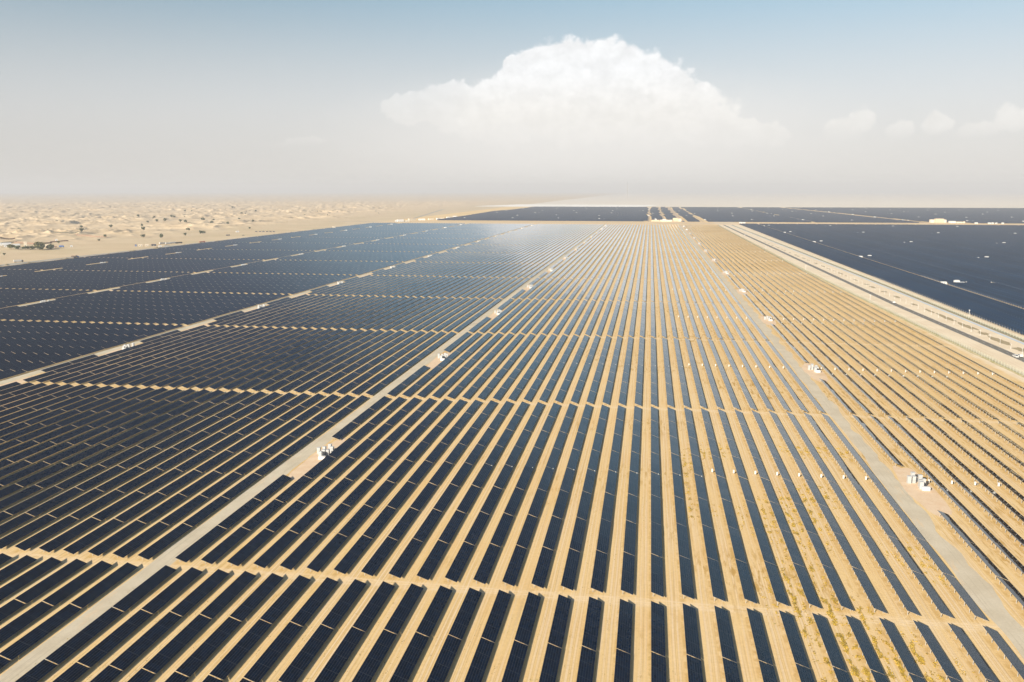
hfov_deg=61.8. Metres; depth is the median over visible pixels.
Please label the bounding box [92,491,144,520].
solar table
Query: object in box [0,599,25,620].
solar table
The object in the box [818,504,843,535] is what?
solar table
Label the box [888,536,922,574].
solar table
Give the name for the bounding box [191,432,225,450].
solar table
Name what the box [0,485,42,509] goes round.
solar table
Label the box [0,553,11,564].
solar table
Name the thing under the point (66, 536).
solar table
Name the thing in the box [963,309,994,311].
solar tracker
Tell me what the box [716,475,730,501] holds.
solar table
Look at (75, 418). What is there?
solar table
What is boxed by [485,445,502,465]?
solar table
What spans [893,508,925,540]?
solar table
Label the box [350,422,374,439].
solar table
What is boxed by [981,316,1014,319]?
solar tracker
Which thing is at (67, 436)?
solar table
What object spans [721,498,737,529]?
solar table
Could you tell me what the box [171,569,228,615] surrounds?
solar table
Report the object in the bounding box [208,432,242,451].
solar table
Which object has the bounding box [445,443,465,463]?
solar table
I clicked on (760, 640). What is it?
solar table
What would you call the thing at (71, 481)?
solar table
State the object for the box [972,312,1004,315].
solar tracker
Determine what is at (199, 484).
solar table
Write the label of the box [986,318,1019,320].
solar tracker
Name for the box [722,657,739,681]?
solar table
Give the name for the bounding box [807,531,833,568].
solar table
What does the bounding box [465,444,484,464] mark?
solar table
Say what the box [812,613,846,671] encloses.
solar table
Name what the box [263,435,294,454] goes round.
solar table
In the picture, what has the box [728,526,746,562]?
solar table
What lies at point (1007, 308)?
solar tracker
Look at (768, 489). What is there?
solar table
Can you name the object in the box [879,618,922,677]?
solar table
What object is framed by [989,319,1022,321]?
solar tracker
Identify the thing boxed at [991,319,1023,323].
solar tracker
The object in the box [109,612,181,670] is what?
solar table
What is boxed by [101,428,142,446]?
solar table
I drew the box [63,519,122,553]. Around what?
solar table
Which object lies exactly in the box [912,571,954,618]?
solar table
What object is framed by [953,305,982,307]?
solar tracker
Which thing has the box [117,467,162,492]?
solar table
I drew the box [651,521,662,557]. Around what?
solar table
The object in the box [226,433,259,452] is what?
solar table
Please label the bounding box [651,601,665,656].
solar table
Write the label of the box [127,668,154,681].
solar table
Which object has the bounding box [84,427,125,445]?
solar table
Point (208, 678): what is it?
solar table
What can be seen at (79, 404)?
solar table
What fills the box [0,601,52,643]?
solar table
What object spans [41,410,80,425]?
solar table
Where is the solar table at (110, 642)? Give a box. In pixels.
[77,609,152,667]
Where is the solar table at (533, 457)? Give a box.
[526,447,541,467]
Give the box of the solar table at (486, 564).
[473,543,500,583]
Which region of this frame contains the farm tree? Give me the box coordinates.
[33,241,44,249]
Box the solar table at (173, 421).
[153,414,187,430]
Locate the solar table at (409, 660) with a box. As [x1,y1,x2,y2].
[389,632,428,681]
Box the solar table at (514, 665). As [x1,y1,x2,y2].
[502,640,527,681]
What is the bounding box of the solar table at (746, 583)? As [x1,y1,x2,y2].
[735,559,756,603]
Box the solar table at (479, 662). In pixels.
[464,637,494,681]
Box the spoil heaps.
[0,229,314,265]
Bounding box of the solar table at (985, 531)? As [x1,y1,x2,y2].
[964,512,1001,544]
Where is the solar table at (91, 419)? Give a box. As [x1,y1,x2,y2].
[71,411,111,426]
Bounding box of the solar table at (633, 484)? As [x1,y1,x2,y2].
[628,471,637,495]
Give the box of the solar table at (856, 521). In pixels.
[843,505,870,537]
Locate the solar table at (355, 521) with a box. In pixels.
[338,505,373,536]
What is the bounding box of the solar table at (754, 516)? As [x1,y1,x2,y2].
[745,500,763,530]
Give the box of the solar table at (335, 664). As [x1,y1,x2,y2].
[314,627,364,681]
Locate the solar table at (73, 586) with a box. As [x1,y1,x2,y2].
[43,561,112,605]
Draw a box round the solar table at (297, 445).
[282,435,312,455]
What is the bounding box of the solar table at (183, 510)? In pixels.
[161,495,208,525]
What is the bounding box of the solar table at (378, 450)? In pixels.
[367,439,392,460]
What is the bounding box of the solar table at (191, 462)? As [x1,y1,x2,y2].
[176,449,214,471]
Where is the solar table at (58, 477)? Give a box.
[35,463,86,487]
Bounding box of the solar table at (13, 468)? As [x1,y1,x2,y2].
[0,460,31,477]
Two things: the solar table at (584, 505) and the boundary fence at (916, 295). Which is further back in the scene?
the boundary fence at (916, 295)
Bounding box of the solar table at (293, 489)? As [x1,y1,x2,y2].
[275,475,310,502]
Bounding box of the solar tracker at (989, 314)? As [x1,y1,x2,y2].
[977,314,1005,317]
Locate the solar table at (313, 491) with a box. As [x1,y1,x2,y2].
[298,477,331,503]
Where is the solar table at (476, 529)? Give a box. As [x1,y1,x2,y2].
[464,511,489,544]
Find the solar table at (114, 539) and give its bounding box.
[87,520,145,555]
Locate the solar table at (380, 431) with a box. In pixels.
[368,423,390,440]
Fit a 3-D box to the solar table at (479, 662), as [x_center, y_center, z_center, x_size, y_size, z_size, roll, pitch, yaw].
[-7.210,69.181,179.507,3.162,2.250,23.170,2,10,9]
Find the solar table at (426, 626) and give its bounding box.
[416,585,452,636]
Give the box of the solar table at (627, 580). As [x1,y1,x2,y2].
[621,552,634,594]
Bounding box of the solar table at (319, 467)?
[304,455,335,478]
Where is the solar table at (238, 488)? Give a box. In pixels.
[221,473,261,499]
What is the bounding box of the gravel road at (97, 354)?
[0,225,530,384]
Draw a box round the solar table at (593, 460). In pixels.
[588,449,599,470]
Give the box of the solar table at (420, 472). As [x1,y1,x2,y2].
[408,460,432,483]
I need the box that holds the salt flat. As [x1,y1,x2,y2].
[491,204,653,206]
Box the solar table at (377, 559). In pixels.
[361,536,397,575]
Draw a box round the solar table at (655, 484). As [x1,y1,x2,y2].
[651,472,660,497]
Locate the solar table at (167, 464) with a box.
[157,448,196,470]
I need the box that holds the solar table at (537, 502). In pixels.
[528,488,546,517]
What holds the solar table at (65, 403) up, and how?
on the ground
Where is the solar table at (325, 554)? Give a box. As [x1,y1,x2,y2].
[307,533,347,571]
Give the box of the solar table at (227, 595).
[200,571,255,618]
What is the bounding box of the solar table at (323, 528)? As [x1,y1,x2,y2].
[314,503,349,535]
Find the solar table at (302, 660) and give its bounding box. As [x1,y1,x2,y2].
[278,624,332,681]
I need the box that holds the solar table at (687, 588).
[679,555,694,598]
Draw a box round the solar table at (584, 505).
[576,491,591,520]
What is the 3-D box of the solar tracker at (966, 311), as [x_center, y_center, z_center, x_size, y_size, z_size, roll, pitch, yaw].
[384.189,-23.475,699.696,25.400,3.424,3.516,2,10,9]
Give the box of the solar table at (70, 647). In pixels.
[45,607,123,664]
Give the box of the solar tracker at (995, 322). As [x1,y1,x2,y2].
[994,320,1023,323]
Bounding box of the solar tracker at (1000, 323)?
[999,322,1023,325]
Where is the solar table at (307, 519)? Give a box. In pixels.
[289,502,327,533]
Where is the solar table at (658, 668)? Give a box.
[651,652,666,681]
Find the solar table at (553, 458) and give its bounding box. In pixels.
[546,447,560,469]
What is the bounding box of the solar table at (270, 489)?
[253,474,290,501]
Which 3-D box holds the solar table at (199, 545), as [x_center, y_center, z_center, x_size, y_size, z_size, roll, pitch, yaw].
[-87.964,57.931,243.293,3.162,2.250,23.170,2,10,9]
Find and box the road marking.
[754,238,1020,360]
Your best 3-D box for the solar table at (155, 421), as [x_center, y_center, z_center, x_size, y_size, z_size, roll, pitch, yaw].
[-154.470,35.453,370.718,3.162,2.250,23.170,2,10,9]
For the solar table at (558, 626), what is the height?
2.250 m
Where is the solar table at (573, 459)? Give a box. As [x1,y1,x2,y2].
[567,448,579,469]
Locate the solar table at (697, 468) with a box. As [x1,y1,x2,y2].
[691,454,702,476]
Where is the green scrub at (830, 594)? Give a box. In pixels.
[679,449,964,681]
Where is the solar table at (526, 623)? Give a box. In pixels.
[514,592,540,644]
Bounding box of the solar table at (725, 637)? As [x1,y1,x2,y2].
[714,606,736,662]
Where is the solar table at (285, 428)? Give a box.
[271,419,299,436]
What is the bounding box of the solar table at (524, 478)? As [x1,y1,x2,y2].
[515,465,533,489]
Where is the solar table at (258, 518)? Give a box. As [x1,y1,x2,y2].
[241,499,282,530]
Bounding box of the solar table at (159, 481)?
[137,468,181,494]
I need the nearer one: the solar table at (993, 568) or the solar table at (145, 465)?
the solar table at (993, 568)
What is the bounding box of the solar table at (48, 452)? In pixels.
[25,442,72,463]
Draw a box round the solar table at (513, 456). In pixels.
[505,446,522,466]
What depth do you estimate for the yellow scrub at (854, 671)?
209.99 m
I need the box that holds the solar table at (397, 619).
[384,583,423,633]
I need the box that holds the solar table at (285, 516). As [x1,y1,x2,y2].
[266,500,305,531]
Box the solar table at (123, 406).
[106,398,140,413]
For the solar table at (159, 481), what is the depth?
294.50 m
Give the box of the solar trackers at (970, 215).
[437,207,1023,222]
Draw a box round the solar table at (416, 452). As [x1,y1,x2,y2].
[406,441,428,461]
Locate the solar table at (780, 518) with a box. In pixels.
[769,501,790,532]
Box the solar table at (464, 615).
[449,587,481,639]
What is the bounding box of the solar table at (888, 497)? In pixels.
[874,483,901,510]
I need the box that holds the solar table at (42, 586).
[15,559,87,603]
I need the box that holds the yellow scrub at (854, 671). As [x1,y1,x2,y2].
[682,442,978,681]
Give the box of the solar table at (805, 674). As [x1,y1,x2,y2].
[795,663,814,681]
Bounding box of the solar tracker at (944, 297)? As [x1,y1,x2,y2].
[932,297,959,299]
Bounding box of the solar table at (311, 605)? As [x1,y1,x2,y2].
[291,577,338,626]
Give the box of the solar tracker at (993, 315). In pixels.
[979,315,1011,317]
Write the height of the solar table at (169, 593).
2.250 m
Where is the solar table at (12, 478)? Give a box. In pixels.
[0,461,49,485]
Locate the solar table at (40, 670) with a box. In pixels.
[15,659,57,681]
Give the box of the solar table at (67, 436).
[50,425,92,443]
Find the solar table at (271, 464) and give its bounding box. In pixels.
[254,453,288,475]
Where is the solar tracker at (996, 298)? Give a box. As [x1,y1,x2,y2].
[995,297,1023,299]
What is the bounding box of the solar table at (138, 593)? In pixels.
[112,565,175,611]
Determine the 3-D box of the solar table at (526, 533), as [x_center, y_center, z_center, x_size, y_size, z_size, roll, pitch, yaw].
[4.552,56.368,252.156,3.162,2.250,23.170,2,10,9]
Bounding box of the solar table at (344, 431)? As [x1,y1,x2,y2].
[332,422,357,439]
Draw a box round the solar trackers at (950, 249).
[739,223,1023,334]
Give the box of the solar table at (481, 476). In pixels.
[472,463,492,487]
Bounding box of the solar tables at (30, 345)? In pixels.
[0,223,1023,681]
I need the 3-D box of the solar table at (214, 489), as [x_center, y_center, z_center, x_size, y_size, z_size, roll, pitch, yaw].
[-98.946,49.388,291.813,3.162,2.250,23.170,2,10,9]
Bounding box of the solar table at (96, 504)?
[70,489,123,519]
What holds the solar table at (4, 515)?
on the ground
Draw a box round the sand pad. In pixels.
[0,224,951,517]
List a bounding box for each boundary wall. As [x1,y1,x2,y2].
[52,231,81,233]
[75,233,106,236]
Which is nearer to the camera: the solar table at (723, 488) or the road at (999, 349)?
the solar table at (723, 488)
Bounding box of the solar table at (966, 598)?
[943,573,987,620]
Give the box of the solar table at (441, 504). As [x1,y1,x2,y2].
[433,484,458,511]
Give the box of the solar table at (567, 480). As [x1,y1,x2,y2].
[560,467,574,492]
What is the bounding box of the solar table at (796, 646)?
[779,610,809,668]
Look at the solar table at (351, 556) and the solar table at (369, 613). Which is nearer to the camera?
the solar table at (369, 613)
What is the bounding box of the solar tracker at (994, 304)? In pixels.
[980,304,1009,304]
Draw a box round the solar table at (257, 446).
[245,434,276,453]
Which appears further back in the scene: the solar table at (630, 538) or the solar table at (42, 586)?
the solar table at (630, 538)
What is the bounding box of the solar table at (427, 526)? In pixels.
[413,509,442,541]
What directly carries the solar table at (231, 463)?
on the ground
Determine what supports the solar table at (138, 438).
on the ground
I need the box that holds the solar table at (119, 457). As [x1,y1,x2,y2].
[100,446,142,467]
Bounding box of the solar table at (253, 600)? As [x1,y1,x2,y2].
[230,573,282,621]
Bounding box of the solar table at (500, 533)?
[490,513,512,546]
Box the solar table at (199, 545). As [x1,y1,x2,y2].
[175,525,226,562]
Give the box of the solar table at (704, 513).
[698,497,711,527]
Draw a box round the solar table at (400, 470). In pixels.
[386,459,412,482]
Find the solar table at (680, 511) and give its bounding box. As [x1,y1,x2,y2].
[674,496,686,526]
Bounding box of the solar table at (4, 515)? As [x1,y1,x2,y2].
[0,511,12,522]
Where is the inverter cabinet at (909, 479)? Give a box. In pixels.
[906,475,911,483]
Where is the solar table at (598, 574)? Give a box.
[590,550,607,592]
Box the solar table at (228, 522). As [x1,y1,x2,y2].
[218,498,261,528]
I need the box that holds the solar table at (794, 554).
[780,529,803,566]
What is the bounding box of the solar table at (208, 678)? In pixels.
[202,675,222,681]
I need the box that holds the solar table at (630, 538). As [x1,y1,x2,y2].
[624,520,635,555]
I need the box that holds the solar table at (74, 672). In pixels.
[53,662,89,681]
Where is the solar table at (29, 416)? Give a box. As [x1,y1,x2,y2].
[8,408,50,423]
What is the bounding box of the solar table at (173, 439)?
[155,430,191,448]
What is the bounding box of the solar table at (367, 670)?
[352,629,396,681]
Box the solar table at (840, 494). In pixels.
[828,481,852,508]
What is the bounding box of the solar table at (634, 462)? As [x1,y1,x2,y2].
[630,451,638,472]
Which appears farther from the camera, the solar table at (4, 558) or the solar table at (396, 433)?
the solar table at (396, 433)
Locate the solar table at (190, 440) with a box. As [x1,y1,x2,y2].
[173,431,208,449]
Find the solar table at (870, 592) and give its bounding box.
[852,567,886,612]
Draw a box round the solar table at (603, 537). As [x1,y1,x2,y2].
[596,518,610,553]
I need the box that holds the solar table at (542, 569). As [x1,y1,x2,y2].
[531,546,552,588]
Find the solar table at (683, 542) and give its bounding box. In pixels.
[676,523,689,558]
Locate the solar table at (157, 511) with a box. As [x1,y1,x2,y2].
[137,493,186,523]
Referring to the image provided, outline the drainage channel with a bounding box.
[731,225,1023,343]
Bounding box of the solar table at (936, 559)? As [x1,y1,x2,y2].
[915,537,953,576]
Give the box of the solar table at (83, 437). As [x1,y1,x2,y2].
[67,426,108,444]
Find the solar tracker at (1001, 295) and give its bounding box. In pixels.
[989,295,1016,297]
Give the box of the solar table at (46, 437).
[34,425,77,442]
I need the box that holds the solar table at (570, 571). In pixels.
[561,548,579,589]
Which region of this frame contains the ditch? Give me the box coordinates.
[768,243,1023,351]
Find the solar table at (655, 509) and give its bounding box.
[651,494,660,524]
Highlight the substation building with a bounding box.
[934,219,943,222]
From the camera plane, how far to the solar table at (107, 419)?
373.63 m
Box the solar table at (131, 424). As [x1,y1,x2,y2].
[120,413,157,429]
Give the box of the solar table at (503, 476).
[494,464,512,488]
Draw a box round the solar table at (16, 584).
[0,557,61,600]
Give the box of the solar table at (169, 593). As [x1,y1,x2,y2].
[141,567,202,613]
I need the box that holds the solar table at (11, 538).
[0,514,55,548]
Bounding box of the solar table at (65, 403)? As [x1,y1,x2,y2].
[47,396,83,410]
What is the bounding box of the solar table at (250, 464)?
[234,452,269,474]
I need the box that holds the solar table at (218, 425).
[203,416,235,432]
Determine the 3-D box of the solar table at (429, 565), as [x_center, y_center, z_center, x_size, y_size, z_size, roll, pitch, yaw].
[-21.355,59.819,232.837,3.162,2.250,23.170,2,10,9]
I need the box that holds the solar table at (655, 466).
[651,452,659,474]
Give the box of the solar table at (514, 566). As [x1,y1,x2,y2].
[502,545,526,585]
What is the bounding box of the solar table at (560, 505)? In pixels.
[552,490,568,518]
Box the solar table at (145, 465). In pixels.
[137,447,178,469]
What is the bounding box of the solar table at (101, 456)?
[81,445,124,465]
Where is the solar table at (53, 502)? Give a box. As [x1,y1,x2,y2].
[26,487,82,516]
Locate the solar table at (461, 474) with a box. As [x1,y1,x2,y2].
[450,462,472,486]
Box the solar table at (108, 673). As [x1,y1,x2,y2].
[90,665,122,681]
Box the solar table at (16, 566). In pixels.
[0,555,36,581]
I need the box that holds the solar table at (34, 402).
[16,395,56,409]
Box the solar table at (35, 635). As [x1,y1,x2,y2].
[0,604,80,659]
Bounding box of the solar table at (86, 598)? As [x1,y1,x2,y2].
[71,562,137,607]
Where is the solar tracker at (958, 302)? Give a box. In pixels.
[945,302,974,304]
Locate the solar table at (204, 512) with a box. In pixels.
[183,496,229,526]
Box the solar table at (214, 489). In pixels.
[200,472,241,497]
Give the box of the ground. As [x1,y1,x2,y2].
[0,193,1023,681]
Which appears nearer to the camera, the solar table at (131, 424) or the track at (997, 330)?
the solar table at (131, 424)
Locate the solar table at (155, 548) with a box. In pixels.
[138,523,191,559]
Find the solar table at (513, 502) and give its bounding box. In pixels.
[504,487,523,515]
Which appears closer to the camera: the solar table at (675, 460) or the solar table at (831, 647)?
the solar table at (831, 647)
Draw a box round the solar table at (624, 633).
[616,599,632,653]
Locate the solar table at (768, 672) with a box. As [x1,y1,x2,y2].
[759,661,776,681]
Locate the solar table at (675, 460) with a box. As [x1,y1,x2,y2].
[671,453,680,475]
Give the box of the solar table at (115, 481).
[96,466,143,491]
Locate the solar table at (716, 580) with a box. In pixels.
[707,557,725,601]
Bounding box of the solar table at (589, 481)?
[583,468,595,493]
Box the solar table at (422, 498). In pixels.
[410,482,436,510]
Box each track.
[1,222,390,265]
[345,209,707,223]
[732,225,1023,341]
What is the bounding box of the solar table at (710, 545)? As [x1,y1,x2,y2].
[702,525,718,561]
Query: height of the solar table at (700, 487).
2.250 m
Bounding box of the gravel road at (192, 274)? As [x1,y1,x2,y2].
[19,223,468,306]
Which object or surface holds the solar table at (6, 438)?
on the ground
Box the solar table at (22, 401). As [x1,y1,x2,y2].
[3,394,41,407]
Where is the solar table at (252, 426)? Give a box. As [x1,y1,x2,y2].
[237,418,267,434]
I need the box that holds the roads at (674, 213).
[648,207,927,222]
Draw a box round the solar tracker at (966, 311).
[965,310,996,313]
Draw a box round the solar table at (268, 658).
[244,622,302,681]
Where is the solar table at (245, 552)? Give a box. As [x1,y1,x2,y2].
[227,528,274,565]
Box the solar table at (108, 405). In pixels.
[91,398,126,412]
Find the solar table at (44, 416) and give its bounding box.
[24,409,65,425]
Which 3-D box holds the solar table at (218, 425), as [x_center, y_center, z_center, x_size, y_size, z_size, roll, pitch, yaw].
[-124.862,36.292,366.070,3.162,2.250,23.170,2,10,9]
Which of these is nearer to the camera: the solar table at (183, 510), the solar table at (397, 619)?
the solar table at (397, 619)
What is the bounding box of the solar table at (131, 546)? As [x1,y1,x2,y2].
[113,521,168,557]
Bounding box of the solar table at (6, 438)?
[0,423,44,441]
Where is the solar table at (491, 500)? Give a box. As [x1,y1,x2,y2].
[480,486,502,514]
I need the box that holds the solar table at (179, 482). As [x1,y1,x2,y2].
[158,470,201,495]
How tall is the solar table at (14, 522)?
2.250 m
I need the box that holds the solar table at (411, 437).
[404,425,425,442]
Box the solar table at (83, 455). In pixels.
[62,444,107,465]
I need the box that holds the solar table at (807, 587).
[793,563,821,608]
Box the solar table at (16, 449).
[0,440,38,459]
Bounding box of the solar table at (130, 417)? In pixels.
[104,412,141,428]
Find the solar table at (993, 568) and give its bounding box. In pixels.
[964,540,1007,579]
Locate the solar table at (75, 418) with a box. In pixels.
[56,410,95,426]
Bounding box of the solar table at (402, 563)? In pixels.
[389,538,422,577]
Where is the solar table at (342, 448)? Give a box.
[329,438,356,457]
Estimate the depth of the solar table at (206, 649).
187.79 m
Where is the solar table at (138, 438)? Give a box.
[119,428,158,446]
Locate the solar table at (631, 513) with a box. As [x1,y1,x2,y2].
[626,493,636,522]
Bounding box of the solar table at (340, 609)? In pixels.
[321,579,366,628]
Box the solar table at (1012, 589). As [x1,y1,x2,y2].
[996,576,1023,609]
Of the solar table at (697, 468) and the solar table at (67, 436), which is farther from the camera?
the solar table at (67, 436)
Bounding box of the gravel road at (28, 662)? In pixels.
[0,224,605,681]
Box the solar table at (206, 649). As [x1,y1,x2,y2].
[176,617,241,676]
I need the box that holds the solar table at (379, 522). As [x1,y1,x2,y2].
[363,506,395,538]
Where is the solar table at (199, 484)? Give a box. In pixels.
[179,471,221,496]
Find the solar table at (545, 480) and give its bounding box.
[538,466,553,491]
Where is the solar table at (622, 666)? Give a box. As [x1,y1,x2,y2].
[614,649,630,681]
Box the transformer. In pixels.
[921,486,930,490]
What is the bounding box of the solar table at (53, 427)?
[16,424,61,441]
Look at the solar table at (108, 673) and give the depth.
176.93 m
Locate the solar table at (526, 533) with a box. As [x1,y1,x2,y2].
[516,514,537,548]
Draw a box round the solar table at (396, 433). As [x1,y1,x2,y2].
[386,424,408,441]
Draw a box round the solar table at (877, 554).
[861,534,892,572]
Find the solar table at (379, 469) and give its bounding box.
[366,458,393,481]
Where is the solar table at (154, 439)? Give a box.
[137,429,174,448]
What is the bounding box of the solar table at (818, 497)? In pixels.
[805,479,827,506]
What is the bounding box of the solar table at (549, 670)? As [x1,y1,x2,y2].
[539,643,561,681]
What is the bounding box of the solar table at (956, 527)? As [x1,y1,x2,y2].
[938,510,974,543]
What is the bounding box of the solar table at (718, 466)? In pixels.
[712,455,724,477]
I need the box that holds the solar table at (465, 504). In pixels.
[457,485,480,513]
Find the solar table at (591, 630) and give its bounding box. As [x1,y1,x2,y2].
[582,597,601,650]
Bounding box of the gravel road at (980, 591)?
[679,225,1023,658]
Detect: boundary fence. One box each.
[785,259,1023,372]
[824,260,1022,340]
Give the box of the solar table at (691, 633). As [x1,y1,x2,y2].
[683,603,700,659]
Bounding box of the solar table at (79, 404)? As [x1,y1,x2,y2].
[61,397,97,410]
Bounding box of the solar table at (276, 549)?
[253,530,298,567]
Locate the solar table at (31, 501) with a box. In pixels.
[5,486,62,514]
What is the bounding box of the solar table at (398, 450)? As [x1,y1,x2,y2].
[386,440,410,460]
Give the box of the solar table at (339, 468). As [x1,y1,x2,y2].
[325,456,354,479]
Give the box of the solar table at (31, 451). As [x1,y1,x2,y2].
[7,441,55,462]
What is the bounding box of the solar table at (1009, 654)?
[982,625,1023,679]
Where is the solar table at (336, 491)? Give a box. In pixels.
[320,478,352,505]
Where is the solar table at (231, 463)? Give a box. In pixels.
[214,451,250,473]
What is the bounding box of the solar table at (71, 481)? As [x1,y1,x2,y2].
[55,464,105,488]
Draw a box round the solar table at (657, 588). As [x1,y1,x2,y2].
[651,554,663,596]
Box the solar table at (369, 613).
[353,581,394,631]
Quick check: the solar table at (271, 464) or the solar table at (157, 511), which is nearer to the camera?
the solar table at (157, 511)
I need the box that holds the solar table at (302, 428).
[288,420,316,437]
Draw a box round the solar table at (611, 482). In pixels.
[605,469,616,494]
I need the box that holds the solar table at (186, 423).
[170,415,203,431]
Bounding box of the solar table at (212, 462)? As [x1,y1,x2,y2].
[195,450,232,472]
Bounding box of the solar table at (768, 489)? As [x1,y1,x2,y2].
[760,477,778,503]
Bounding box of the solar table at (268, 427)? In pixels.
[254,418,283,435]
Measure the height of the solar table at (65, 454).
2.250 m
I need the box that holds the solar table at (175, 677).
[165,672,188,681]
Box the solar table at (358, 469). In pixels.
[345,457,373,480]
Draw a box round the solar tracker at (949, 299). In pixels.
[937,299,963,302]
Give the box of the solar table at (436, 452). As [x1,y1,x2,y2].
[425,442,446,462]
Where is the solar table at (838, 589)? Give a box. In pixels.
[822,565,853,610]
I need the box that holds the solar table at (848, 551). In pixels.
[833,532,862,570]
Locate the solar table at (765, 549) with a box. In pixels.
[754,528,774,564]
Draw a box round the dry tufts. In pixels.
[2,441,975,681]
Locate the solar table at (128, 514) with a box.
[115,492,165,521]
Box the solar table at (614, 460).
[609,450,619,471]
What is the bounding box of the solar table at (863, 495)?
[851,482,876,509]
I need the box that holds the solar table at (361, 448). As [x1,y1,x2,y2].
[348,439,374,458]
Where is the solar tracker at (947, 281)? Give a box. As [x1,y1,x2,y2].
[942,280,966,282]
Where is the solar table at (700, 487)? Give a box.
[694,474,706,499]
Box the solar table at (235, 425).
[220,417,251,433]
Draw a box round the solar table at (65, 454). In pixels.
[44,443,89,463]
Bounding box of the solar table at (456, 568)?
[445,542,474,581]
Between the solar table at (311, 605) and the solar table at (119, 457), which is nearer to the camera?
the solar table at (311, 605)
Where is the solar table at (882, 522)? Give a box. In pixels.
[868,506,897,538]
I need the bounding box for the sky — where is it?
[0,0,1023,192]
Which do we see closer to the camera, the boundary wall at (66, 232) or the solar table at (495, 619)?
the solar table at (495, 619)
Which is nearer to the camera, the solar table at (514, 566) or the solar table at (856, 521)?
the solar table at (514, 566)
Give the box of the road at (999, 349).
[724,225,1023,361]
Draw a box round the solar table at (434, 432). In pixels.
[422,425,442,443]
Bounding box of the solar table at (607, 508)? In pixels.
[601,492,613,521]
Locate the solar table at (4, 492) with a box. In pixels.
[0,484,22,497]
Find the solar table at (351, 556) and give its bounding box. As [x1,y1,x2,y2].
[334,535,372,573]
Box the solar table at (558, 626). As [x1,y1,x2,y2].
[548,594,570,647]
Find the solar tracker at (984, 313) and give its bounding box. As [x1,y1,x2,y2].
[974,313,1006,316]
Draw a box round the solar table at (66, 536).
[39,517,100,552]
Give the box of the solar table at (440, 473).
[429,461,452,485]
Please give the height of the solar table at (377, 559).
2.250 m
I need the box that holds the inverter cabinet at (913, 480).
[911,475,915,482]
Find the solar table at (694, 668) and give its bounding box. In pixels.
[686,654,702,681]
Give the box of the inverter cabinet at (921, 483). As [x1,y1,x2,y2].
[919,481,923,488]
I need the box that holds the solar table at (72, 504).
[48,488,102,517]
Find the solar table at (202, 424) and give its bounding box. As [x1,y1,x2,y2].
[186,415,219,432]
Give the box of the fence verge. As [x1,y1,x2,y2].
[718,225,1023,377]
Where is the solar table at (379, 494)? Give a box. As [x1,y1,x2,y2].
[365,480,394,507]
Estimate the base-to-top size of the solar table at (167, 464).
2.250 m
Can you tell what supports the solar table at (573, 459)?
on the ground
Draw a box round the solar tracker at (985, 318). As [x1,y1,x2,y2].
[984,317,1017,319]
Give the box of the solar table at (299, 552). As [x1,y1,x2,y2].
[280,532,322,569]
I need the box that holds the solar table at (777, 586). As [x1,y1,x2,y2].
[764,561,788,605]
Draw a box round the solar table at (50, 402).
[31,395,68,409]
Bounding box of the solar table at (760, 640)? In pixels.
[747,608,772,664]
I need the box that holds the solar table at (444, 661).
[427,635,461,681]
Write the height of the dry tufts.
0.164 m
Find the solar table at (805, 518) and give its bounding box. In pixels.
[794,503,816,533]
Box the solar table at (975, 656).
[948,623,998,681]
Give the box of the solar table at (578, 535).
[569,517,586,551]
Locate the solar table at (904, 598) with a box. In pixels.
[882,569,920,615]
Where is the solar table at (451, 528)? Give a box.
[439,510,465,543]
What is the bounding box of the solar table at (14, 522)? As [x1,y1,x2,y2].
[0,513,33,534]
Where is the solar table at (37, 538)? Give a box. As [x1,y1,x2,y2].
[15,516,77,550]
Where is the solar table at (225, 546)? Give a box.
[201,527,249,563]
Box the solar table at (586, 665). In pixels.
[576,646,595,681]
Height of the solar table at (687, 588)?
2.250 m
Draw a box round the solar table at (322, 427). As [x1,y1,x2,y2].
[306,421,332,437]
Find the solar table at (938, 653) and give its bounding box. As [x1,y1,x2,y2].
[913,620,961,680]
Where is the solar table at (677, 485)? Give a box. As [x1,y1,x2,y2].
[672,473,683,498]
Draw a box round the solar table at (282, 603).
[260,575,310,623]
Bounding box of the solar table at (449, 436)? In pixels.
[440,426,459,444]
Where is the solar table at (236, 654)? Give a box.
[209,619,271,679]
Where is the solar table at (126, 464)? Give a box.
[118,446,160,468]
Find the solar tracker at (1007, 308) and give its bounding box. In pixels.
[992,308,1022,308]
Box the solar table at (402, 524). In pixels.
[388,507,418,539]
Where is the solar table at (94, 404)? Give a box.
[76,397,111,411]
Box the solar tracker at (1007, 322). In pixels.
[996,321,1023,325]
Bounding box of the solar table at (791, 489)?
[783,478,802,505]
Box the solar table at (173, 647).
[142,614,211,673]
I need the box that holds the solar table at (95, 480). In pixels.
[76,465,124,489]
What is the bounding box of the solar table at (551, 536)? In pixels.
[543,516,561,549]
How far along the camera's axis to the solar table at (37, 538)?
249.97 m
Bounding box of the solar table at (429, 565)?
[417,540,448,579]
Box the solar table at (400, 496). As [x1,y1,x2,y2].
[387,481,415,508]
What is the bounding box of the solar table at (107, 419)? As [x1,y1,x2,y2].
[88,411,125,427]
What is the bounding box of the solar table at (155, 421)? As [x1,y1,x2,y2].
[136,413,172,429]
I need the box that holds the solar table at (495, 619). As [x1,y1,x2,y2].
[481,590,510,642]
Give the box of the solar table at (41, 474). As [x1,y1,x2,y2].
[15,462,68,486]
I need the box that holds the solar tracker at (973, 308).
[961,308,987,310]
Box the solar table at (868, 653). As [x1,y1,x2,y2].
[845,615,884,674]
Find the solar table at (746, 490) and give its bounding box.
[738,476,754,502]
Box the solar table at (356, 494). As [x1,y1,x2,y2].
[342,479,373,505]
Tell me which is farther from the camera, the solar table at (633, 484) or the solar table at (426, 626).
the solar table at (633, 484)

